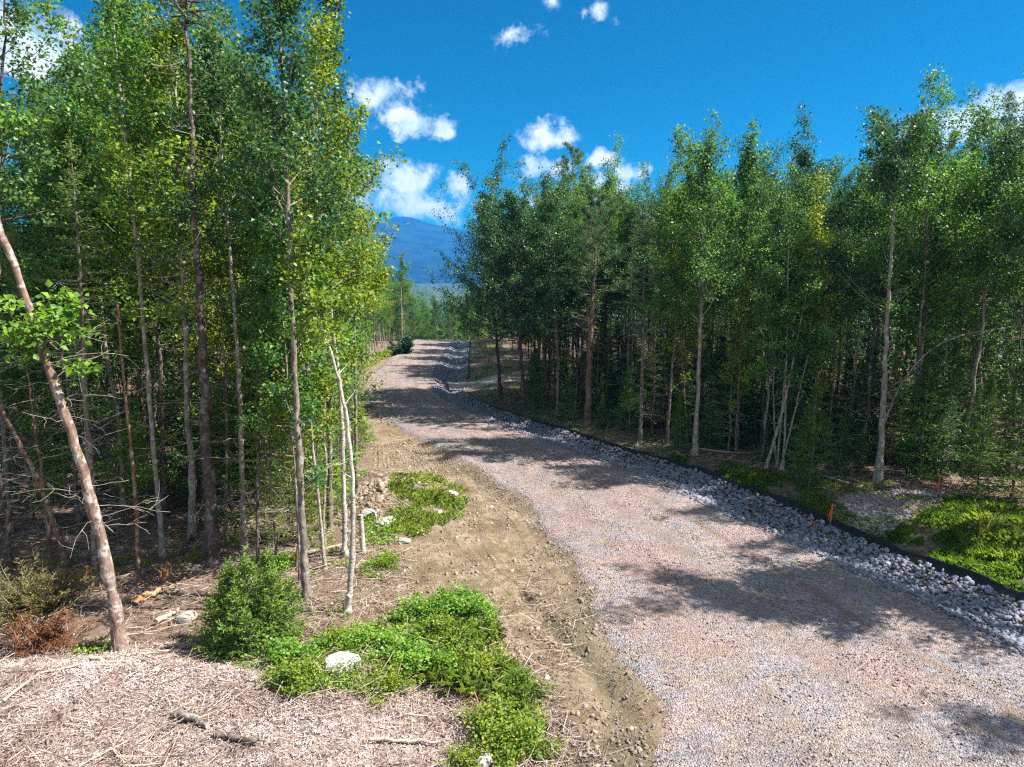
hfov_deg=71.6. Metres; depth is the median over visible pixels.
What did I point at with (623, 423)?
fir sapling
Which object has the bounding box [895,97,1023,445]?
maple tree
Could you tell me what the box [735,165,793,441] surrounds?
spruce tree
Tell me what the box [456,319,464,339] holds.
maple tree
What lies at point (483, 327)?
maple tree
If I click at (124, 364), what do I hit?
maple tree
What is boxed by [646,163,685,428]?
spruce tree
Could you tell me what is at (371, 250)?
maple tree
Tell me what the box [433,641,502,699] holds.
leafy shrub
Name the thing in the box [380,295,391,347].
maple tree
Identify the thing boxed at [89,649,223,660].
fallen log
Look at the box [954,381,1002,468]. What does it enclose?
fir sapling
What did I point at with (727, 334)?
fir tree
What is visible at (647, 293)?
spruce tree
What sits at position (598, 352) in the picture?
fir tree
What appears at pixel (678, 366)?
maple sapling
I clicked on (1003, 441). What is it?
fir sapling
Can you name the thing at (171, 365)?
maple tree
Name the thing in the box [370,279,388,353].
maple tree
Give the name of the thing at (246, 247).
spruce tree
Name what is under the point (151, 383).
fir tree
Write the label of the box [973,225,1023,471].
spruce tree
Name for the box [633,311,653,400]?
fir tree
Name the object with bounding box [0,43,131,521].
maple tree
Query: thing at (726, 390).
fir sapling
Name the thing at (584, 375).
fir tree
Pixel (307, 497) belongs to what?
maple sapling
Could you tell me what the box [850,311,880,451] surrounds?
fir tree
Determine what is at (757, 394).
fir sapling
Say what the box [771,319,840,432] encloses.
fir sapling
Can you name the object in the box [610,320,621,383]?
fir sapling
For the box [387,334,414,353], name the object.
leafy bush
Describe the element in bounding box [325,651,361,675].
boulder
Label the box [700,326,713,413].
fir tree
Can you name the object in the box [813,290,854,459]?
fir tree
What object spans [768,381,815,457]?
fir sapling
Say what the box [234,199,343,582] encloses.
maple tree
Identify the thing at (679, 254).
maple tree
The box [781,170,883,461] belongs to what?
maple tree
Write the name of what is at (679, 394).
maple sapling
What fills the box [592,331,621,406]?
fir sapling
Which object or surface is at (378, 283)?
maple tree
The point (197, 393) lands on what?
maple sapling
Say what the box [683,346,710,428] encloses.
fir sapling
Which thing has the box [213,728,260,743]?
fallen log
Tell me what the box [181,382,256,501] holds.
maple sapling
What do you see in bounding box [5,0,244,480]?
maple tree
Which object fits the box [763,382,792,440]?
fir sapling
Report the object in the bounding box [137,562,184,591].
tree stump
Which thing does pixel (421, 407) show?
road
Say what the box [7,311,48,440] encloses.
maple tree
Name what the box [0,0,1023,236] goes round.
sky
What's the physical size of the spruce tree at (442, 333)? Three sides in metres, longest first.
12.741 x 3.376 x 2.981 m
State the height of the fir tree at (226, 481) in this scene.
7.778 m
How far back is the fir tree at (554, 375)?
42.47 m
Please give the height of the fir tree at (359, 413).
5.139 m
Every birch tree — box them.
[250,0,406,557]
[274,210,374,614]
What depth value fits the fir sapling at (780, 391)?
32.42 m
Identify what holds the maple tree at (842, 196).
on the ground at (508, 542)
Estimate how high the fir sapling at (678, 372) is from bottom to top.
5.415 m
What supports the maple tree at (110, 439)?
on the ground at (508, 542)
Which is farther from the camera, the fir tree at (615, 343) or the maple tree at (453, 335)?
the maple tree at (453, 335)
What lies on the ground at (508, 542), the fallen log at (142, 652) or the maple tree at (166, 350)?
the maple tree at (166, 350)
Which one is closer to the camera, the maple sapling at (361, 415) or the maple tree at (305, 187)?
the maple sapling at (361, 415)
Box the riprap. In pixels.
[429,338,1023,655]
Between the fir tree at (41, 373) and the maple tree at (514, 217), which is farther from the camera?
the maple tree at (514, 217)
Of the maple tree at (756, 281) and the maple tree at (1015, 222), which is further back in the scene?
the maple tree at (756, 281)
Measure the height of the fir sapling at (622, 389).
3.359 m
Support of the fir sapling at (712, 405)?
on the ground at (508, 542)
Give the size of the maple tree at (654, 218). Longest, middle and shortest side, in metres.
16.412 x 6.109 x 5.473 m
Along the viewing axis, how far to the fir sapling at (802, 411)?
28.36 m
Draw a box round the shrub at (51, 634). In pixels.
[1,601,109,663]
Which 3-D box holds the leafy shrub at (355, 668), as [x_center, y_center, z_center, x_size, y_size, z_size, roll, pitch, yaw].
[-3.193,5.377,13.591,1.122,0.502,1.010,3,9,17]
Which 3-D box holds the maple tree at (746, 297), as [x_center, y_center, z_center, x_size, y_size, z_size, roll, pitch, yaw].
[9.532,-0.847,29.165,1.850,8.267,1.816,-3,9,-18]
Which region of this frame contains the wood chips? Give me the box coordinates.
[0,637,612,766]
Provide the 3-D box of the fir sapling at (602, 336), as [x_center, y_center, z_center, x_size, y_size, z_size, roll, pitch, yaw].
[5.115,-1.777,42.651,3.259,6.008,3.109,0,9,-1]
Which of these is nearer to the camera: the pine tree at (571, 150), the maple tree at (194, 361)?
the maple tree at (194, 361)
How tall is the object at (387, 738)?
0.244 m
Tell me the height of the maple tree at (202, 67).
15.040 m
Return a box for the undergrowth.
[15,340,980,766]
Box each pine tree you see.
[0,158,38,532]
[548,188,638,424]
[556,141,604,382]
[894,130,965,398]
[897,144,962,390]
[955,90,1023,376]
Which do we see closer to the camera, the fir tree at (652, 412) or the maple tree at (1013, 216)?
the maple tree at (1013, 216)
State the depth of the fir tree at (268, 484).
21.49 m
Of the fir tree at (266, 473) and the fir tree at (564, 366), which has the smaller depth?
the fir tree at (266, 473)
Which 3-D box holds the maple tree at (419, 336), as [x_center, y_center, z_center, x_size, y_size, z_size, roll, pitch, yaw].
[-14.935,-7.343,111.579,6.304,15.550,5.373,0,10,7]
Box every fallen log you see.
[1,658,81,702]
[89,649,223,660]
[153,607,179,623]
[164,695,221,727]
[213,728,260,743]
[285,543,341,557]
[297,676,336,693]
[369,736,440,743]
[699,448,776,453]
[807,470,848,483]
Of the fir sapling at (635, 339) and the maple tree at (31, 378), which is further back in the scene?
the fir sapling at (635, 339)
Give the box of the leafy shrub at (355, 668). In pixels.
[319,651,370,683]
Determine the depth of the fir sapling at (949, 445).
26.43 m
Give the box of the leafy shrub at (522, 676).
[486,659,554,710]
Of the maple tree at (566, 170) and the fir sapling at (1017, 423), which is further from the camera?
the maple tree at (566, 170)
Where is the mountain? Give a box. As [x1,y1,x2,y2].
[363,216,484,283]
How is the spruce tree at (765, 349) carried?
on the ground at (508, 542)
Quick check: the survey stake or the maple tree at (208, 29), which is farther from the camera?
the maple tree at (208, 29)
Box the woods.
[0,160,1023,439]
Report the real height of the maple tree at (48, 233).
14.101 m
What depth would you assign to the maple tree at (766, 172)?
38.38 m
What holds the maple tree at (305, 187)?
on the ground at (508, 542)
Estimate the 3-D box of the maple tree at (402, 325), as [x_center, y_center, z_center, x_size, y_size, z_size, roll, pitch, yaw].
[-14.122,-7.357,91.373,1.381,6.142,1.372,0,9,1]
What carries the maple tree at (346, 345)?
on the ground at (508, 542)
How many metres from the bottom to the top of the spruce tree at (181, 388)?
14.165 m
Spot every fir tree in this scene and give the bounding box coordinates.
[0,370,31,502]
[11,362,47,494]
[35,331,66,441]
[91,343,112,442]
[110,343,137,452]
[111,331,147,453]
[117,314,172,507]
[129,318,170,415]
[169,322,198,470]
[187,290,267,538]
[192,272,242,467]
[195,331,235,494]
[212,324,261,493]
[216,336,254,473]
[233,293,269,496]
[239,343,296,555]
[245,371,271,472]
[246,366,293,549]
[250,337,295,497]
[253,361,289,474]
[253,408,277,500]
[259,419,287,527]
[265,368,309,537]
[266,399,294,516]
[268,348,308,509]
[273,369,320,546]
[295,422,336,559]
[315,308,362,474]
[315,361,356,505]
[321,406,346,510]
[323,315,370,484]
[347,373,368,449]
[538,305,572,402]
[547,307,570,389]
[551,313,575,384]
[556,306,576,394]
[559,338,568,391]
[569,310,586,405]
[575,278,612,410]
[577,330,592,406]
[579,323,587,392]
[592,299,611,395]
[598,326,614,409]
[599,281,625,405]
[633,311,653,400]
[638,285,671,434]
[647,319,668,392]
[673,320,693,391]
[678,317,697,387]
[684,302,708,419]
[692,297,717,387]
[694,341,710,403]
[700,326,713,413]
[702,322,714,422]
[707,272,751,450]
[711,293,732,405]
[717,283,741,367]
[811,307,849,430]
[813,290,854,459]
[817,309,837,424]
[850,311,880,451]
[862,299,901,439]
[863,330,881,423]
[876,334,908,464]
[887,318,914,433]
[925,299,961,477]
[934,298,982,438]
[978,347,998,455]
[992,314,1023,457]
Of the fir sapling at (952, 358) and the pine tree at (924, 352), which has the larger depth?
the pine tree at (924, 352)
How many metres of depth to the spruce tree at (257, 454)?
18.48 m
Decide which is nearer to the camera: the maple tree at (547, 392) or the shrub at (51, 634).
the shrub at (51, 634)
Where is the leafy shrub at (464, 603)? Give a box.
[433,576,508,621]
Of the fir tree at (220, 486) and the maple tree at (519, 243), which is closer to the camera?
the fir tree at (220, 486)
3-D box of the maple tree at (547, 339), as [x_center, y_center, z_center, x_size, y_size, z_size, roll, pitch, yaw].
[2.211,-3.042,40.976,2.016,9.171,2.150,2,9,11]
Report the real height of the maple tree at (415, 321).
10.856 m
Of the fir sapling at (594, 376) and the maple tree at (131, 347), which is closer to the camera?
the maple tree at (131, 347)
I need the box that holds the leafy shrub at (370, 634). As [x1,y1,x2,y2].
[331,620,422,664]
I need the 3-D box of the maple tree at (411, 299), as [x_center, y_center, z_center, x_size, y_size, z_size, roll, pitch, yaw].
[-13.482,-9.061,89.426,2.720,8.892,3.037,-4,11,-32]
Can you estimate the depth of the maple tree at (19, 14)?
15.96 m
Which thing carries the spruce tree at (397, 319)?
on the ground at (508, 542)
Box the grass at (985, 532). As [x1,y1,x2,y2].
[269,453,1023,712]
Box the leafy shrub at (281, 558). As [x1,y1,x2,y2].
[243,548,294,571]
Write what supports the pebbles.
on the ground at (508, 542)
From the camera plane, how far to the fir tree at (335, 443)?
23.67 m
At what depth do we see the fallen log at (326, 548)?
20.61 m
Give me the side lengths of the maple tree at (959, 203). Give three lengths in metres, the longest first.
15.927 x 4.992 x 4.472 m
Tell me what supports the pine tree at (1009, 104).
on the ground at (508, 542)
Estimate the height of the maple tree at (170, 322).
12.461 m
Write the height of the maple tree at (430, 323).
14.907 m
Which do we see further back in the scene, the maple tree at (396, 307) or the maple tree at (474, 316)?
the maple tree at (474, 316)
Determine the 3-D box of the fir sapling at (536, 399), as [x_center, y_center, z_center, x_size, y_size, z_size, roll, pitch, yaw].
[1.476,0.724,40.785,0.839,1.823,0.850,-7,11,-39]
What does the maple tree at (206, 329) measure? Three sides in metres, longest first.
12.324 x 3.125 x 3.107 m
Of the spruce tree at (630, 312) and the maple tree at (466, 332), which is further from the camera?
the maple tree at (466, 332)
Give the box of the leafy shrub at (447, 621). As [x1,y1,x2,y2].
[411,610,493,651]
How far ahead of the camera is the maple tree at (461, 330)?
113.58 m
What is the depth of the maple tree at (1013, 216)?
23.21 m
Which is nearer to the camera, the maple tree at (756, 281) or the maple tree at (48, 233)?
the maple tree at (48, 233)
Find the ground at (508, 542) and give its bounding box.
[0,284,1023,766]
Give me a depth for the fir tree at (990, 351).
29.57 m
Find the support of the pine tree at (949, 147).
on the ground at (508, 542)
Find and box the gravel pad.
[833,489,943,534]
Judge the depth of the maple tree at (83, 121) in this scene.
22.63 m
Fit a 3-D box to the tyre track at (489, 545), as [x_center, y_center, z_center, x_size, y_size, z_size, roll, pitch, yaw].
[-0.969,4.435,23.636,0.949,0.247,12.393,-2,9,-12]
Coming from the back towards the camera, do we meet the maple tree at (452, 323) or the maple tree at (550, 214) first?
the maple tree at (452, 323)
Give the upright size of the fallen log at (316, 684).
0.200 m
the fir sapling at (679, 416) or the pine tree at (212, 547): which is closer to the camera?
the pine tree at (212, 547)
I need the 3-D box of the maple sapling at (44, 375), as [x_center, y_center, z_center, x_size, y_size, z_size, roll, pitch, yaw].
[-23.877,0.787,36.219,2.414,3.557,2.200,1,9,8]
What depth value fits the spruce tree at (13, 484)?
26.97 m
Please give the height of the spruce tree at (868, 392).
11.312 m
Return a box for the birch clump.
[756,185,838,470]
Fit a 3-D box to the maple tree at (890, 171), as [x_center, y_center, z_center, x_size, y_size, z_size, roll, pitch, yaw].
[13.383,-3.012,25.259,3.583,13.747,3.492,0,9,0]
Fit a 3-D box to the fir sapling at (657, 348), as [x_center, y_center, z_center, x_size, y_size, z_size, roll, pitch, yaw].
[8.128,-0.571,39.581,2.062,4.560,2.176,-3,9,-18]
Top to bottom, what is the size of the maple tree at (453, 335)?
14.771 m
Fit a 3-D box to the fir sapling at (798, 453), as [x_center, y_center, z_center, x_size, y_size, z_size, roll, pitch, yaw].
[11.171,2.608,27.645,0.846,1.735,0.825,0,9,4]
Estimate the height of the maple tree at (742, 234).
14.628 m
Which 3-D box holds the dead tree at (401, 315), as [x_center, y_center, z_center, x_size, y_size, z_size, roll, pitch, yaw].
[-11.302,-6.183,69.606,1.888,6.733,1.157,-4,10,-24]
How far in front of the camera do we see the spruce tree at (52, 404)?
26.61 m
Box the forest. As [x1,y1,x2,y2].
[208,281,898,340]
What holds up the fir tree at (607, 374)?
on the ground at (508, 542)
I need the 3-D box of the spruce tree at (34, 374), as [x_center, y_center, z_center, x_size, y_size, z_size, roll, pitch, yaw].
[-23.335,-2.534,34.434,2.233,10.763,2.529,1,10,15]
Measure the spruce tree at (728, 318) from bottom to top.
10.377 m
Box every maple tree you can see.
[0,0,118,347]
[0,0,300,537]
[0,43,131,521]
[0,70,168,491]
[0,71,169,489]
[0,93,165,652]
[0,208,96,426]
[0,249,60,518]
[0,279,87,571]
[0,325,39,475]
[1,0,186,506]
[1,318,67,497]
[2,212,37,423]
[3,0,230,466]
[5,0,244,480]
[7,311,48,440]
[14,216,134,457]
[37,335,83,498]
[54,298,110,467]
[55,289,138,461]
[66,0,192,556]
[73,306,122,465]
[87,189,181,494]
[94,323,133,404]
[100,323,137,416]
[115,0,303,431]
[120,57,181,442]
[123,234,174,450]
[128,76,247,380]
[132,44,283,412]
[137,280,178,417]
[142,7,258,389]
[147,256,196,433]
[150,202,228,495]
[151,12,283,549]
[165,148,254,512]
[166,222,228,419]
[176,292,214,408]
[178,54,222,434]
[191,0,376,600]
[208,17,367,332]
[211,218,290,526]
[221,139,343,570]
[232,171,303,467]
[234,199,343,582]
[237,204,286,481]
[245,202,291,505]
[254,311,316,524]
[260,168,351,568]
[262,246,331,496]
[264,159,369,546]
[269,281,336,511]
[271,0,389,532]
[283,151,361,497]
[283,173,306,250]
[284,87,376,239]
[289,268,343,520]
[310,178,387,293]
[312,175,376,468]
[318,88,407,493]
[326,284,365,447]
[332,282,362,388]
[340,180,389,464]
[346,256,397,369]
[358,223,405,367]
[359,303,381,357]
[362,308,376,342]
[364,237,395,361]
[366,270,396,349]
[370,234,388,352]
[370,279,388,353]
[371,291,390,348]
[375,245,399,347]
[375,314,398,340]
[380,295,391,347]
[383,271,399,340]
[384,298,391,342]
[385,266,406,340]
[385,304,402,340]
[390,306,400,338]
[392,252,414,342]
[395,291,427,339]
[396,279,413,336]
[398,310,405,336]
[399,286,418,339]
[399,291,431,338]
[405,295,423,339]
[412,290,437,338]
[421,296,446,338]
[422,168,609,413]
[425,293,446,335]
[430,133,540,397]
[442,293,461,338]
[444,295,461,337]
[451,299,474,340]
[455,292,480,339]
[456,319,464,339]
[458,281,487,339]
[459,287,479,339]
[472,284,489,337]
[492,158,624,413]
[506,198,542,351]
[508,161,575,397]
[512,280,541,393]
[515,198,535,351]
[518,176,597,394]
[523,303,540,355]
[527,251,552,373]
[528,161,573,340]
[531,199,596,400]
[537,261,567,406]
[547,180,608,408]
[552,165,605,395]
[555,216,588,368]
[556,130,661,362]
[559,166,617,347]
[588,177,649,351]
[592,174,669,410]
[596,158,665,395]
[623,163,688,402]
[627,125,728,444]
[640,158,683,380]
[645,185,742,423]
[647,167,689,339]
[649,109,771,455]
[651,172,675,352]
[654,168,721,341]
[656,141,725,357]
[656,200,708,443]
[688,166,742,398]
[700,116,785,448]
[703,189,748,393]
[712,182,736,350]
[714,175,742,349]
[718,266,763,457]
[719,160,818,457]
[720,134,794,362]
[721,266,774,437]
[730,161,814,384]
[740,232,804,463]
[746,148,819,383]
[752,168,786,356]
[760,101,858,407]
[772,174,826,376]
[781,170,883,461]
[782,152,855,360]
[784,166,851,466]
[799,146,926,454]
[815,160,864,389]
[815,161,908,438]
[823,56,1023,474]
[827,93,971,439]
[831,94,941,483]
[841,120,943,406]
[893,166,977,461]
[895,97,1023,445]
[912,81,1023,470]
[918,82,1004,419]
[933,117,990,414]
[945,102,1022,419]
[949,63,1023,464]
[971,123,1023,432]
[983,189,1023,285]
[996,258,1023,423]
[997,203,1023,257]
[999,174,1023,393]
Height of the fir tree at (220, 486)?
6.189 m
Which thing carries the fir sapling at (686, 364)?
on the ground at (508, 542)
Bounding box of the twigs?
[0,372,1023,766]
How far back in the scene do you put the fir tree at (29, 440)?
26.18 m
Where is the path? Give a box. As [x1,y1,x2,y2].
[447,364,571,389]
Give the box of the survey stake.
[828,504,832,526]
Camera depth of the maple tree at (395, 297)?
88.08 m
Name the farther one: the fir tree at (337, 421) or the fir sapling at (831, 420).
the fir sapling at (831, 420)
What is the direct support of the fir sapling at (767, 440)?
on the ground at (508, 542)
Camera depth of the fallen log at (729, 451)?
30.59 m
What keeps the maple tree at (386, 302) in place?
on the ground at (508, 542)
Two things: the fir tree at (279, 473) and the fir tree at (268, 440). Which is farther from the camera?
the fir tree at (268, 440)
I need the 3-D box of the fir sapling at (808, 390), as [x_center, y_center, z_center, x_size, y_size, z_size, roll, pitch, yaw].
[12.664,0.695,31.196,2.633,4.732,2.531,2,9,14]
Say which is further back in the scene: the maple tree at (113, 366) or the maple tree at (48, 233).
the maple tree at (113, 366)
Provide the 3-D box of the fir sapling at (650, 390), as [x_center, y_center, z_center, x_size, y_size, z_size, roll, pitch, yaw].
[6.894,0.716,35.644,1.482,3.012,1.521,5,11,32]
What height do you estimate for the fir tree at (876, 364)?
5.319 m
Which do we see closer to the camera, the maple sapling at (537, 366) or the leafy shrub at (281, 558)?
the leafy shrub at (281, 558)
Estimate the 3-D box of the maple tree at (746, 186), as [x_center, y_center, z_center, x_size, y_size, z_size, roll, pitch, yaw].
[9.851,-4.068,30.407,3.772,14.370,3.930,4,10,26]
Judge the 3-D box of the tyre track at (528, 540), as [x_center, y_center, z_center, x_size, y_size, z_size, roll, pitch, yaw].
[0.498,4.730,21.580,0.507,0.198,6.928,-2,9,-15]
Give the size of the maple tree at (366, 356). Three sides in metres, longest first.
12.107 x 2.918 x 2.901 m
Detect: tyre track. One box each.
[441,521,551,617]
[459,465,541,600]
[498,504,573,584]
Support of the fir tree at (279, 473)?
on the ground at (508, 542)
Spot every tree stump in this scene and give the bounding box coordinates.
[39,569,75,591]
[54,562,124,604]
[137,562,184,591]
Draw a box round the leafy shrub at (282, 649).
[236,627,343,672]
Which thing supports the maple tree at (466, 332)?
on the ground at (508, 542)
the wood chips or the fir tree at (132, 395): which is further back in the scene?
the fir tree at (132, 395)
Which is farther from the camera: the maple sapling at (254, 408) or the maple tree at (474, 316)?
the maple tree at (474, 316)
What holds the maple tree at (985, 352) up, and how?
on the ground at (508, 542)
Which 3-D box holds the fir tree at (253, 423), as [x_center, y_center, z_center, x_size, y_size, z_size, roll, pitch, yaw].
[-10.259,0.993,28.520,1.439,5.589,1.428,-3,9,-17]
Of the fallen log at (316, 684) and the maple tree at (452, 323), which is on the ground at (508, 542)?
the maple tree at (452, 323)
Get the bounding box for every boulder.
[153,664,162,671]
[170,610,197,624]
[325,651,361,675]
[360,508,376,517]
[375,516,395,526]
[398,538,410,542]
[447,490,458,496]
[476,753,495,766]
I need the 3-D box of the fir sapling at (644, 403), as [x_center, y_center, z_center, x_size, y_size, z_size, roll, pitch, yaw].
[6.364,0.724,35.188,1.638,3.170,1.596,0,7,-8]
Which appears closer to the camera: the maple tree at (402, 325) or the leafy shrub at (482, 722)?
the leafy shrub at (482, 722)
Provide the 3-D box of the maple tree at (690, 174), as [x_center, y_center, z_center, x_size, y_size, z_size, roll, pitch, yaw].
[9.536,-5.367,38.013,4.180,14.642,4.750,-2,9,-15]
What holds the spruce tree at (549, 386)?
on the ground at (508, 542)
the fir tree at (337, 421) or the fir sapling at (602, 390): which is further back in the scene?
the fir sapling at (602, 390)
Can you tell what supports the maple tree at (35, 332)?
on the ground at (508, 542)
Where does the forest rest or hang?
on the ground at (508, 542)
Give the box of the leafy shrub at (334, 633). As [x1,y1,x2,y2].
[300,621,359,656]
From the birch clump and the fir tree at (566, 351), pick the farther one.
the fir tree at (566, 351)
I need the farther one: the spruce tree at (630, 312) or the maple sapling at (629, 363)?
the maple sapling at (629, 363)
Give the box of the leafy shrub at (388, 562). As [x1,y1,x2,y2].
[362,550,406,572]
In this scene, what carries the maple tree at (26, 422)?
on the ground at (508, 542)
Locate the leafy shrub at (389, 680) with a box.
[343,655,424,710]
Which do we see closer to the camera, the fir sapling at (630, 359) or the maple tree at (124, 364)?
the maple tree at (124, 364)
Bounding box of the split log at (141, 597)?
[132,588,160,603]
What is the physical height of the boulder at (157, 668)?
0.124 m
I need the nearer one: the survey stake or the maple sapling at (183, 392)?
the survey stake
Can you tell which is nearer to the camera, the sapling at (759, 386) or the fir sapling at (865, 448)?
the fir sapling at (865, 448)
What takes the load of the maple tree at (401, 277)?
on the ground at (508, 542)
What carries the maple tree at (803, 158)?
on the ground at (508, 542)
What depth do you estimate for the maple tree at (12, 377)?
22.71 m
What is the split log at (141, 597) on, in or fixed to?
on the ground at (508, 542)
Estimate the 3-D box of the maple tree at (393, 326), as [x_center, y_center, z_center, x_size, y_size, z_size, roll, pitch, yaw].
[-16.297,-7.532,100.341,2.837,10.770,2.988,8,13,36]
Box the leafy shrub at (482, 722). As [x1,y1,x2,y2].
[446,686,550,752]
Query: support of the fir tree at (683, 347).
on the ground at (508, 542)
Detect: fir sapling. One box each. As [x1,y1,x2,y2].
[526,344,545,394]
[533,382,544,410]
[557,366,583,418]
[572,312,617,400]
[577,348,593,394]
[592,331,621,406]
[592,352,609,404]
[592,371,611,418]
[593,393,612,428]
[608,323,648,410]
[608,359,634,421]
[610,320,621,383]
[612,323,640,397]
[615,400,628,430]
[625,368,655,427]
[629,328,648,393]
[636,356,655,399]
[636,369,659,426]
[639,341,672,408]
[644,321,691,424]
[664,392,692,452]
[665,394,676,424]
[667,333,707,427]
[670,364,707,442]
[681,306,718,390]
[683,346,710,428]
[692,386,727,448]
[694,329,745,427]
[700,346,736,427]
[705,338,755,437]
[708,346,762,444]
[739,371,760,431]
[754,327,812,435]
[756,418,777,461]
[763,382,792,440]
[768,374,793,444]
[768,379,799,447]
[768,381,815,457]
[769,355,825,449]
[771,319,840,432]
[779,392,822,465]
[783,375,843,487]
[787,432,807,470]
[817,382,839,421]
[822,350,870,440]
[829,357,889,461]
[830,339,905,451]
[847,425,874,472]
[868,379,911,466]
[884,332,962,483]
[894,337,976,478]
[895,388,928,449]
[901,399,950,466]
[923,329,979,463]
[944,375,998,469]
[948,369,1013,494]
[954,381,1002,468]
[960,351,1023,504]
[1003,417,1023,456]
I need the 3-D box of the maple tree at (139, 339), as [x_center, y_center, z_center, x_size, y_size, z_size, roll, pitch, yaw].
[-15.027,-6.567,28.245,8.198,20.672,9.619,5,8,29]
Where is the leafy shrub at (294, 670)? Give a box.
[255,650,334,699]
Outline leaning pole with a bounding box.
[177,456,213,553]
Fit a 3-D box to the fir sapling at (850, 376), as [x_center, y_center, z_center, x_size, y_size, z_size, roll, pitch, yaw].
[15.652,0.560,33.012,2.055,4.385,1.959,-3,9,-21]
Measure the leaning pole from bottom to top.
1.681 m
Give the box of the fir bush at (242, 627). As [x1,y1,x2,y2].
[186,544,313,668]
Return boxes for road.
[361,339,1023,766]
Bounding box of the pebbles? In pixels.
[295,359,648,766]
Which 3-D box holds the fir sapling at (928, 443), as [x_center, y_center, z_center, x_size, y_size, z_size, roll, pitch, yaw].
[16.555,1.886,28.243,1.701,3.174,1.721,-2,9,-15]
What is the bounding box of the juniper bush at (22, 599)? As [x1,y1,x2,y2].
[0,539,100,627]
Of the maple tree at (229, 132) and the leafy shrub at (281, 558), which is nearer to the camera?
the leafy shrub at (281, 558)
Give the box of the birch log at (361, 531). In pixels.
[358,514,365,554]
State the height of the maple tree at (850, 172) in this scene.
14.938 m
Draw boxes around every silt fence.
[465,391,1023,601]
[467,339,470,376]
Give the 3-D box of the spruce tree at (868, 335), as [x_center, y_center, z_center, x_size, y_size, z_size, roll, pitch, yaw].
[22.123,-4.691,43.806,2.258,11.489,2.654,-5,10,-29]
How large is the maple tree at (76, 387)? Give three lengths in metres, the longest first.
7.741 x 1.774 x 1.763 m
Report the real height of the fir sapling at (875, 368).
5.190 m
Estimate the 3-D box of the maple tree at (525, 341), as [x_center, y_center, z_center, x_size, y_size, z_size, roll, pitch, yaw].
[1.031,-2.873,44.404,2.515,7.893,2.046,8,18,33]
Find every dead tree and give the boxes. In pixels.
[82,303,179,585]
[398,286,407,342]
[872,326,1021,479]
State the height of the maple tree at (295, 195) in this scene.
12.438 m
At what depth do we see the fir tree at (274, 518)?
19.73 m
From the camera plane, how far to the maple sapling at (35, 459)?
22.83 m
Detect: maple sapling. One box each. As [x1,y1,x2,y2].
[11,443,66,516]
[31,406,93,491]
[32,370,55,422]
[37,392,75,443]
[73,378,113,436]
[93,407,172,513]
[128,375,157,425]
[134,368,199,490]
[144,387,223,510]
[163,350,199,416]
[169,377,220,430]
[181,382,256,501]
[211,391,274,489]
[248,393,271,455]
[286,451,331,533]
[303,415,340,472]
[320,459,354,517]
[336,445,372,499]
[339,399,375,456]
[350,396,378,455]
[519,359,546,402]
[525,352,545,395]
[609,363,651,433]
[618,346,640,380]
[661,386,693,439]
[662,338,690,408]
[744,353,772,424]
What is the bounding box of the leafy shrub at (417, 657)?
[376,625,466,679]
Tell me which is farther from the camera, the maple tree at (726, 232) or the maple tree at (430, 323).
the maple tree at (430, 323)
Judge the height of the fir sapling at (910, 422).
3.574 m
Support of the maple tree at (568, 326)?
on the ground at (508, 542)
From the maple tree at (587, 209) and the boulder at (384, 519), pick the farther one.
the maple tree at (587, 209)
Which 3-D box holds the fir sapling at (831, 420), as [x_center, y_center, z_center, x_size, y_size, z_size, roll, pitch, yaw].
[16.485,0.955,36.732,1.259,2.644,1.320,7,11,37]
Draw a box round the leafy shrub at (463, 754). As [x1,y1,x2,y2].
[435,737,489,766]
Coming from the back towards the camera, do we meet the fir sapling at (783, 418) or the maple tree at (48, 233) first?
the fir sapling at (783, 418)
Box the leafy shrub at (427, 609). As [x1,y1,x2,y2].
[389,585,456,627]
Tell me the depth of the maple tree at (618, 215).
39.66 m
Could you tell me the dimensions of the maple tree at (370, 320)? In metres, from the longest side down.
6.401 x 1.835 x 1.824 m
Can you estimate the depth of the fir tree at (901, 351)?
34.21 m
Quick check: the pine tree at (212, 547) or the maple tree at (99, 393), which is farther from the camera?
the maple tree at (99, 393)
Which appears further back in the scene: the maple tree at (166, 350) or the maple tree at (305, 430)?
the maple tree at (166, 350)
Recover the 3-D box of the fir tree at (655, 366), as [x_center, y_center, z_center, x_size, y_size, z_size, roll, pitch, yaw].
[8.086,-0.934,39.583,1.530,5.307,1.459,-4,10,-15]
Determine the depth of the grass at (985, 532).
20.87 m
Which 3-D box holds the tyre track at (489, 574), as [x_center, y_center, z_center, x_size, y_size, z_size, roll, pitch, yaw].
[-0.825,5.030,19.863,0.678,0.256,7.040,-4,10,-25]
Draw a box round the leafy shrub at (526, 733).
[474,707,566,766]
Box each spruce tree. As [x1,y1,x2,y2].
[0,222,74,556]
[0,309,35,571]
[0,319,39,489]
[6,222,47,431]
[21,280,77,486]
[23,124,139,581]
[63,346,102,450]
[110,58,212,519]
[118,300,148,425]
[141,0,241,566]
[156,86,240,448]
[156,149,217,447]
[196,186,296,572]
[220,105,256,455]
[246,70,293,453]
[394,292,400,340]
[435,309,446,338]
[444,295,454,338]
[540,275,563,389]
[570,185,610,407]
[601,188,650,418]
[617,163,672,444]
[634,213,669,421]
[644,203,654,367]
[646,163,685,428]
[646,193,673,414]
[677,213,724,433]
[716,226,746,424]
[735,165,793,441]
[741,203,769,385]
[750,184,784,432]
[814,191,868,448]
[839,180,903,466]
[852,285,902,372]
[853,307,880,370]
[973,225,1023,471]

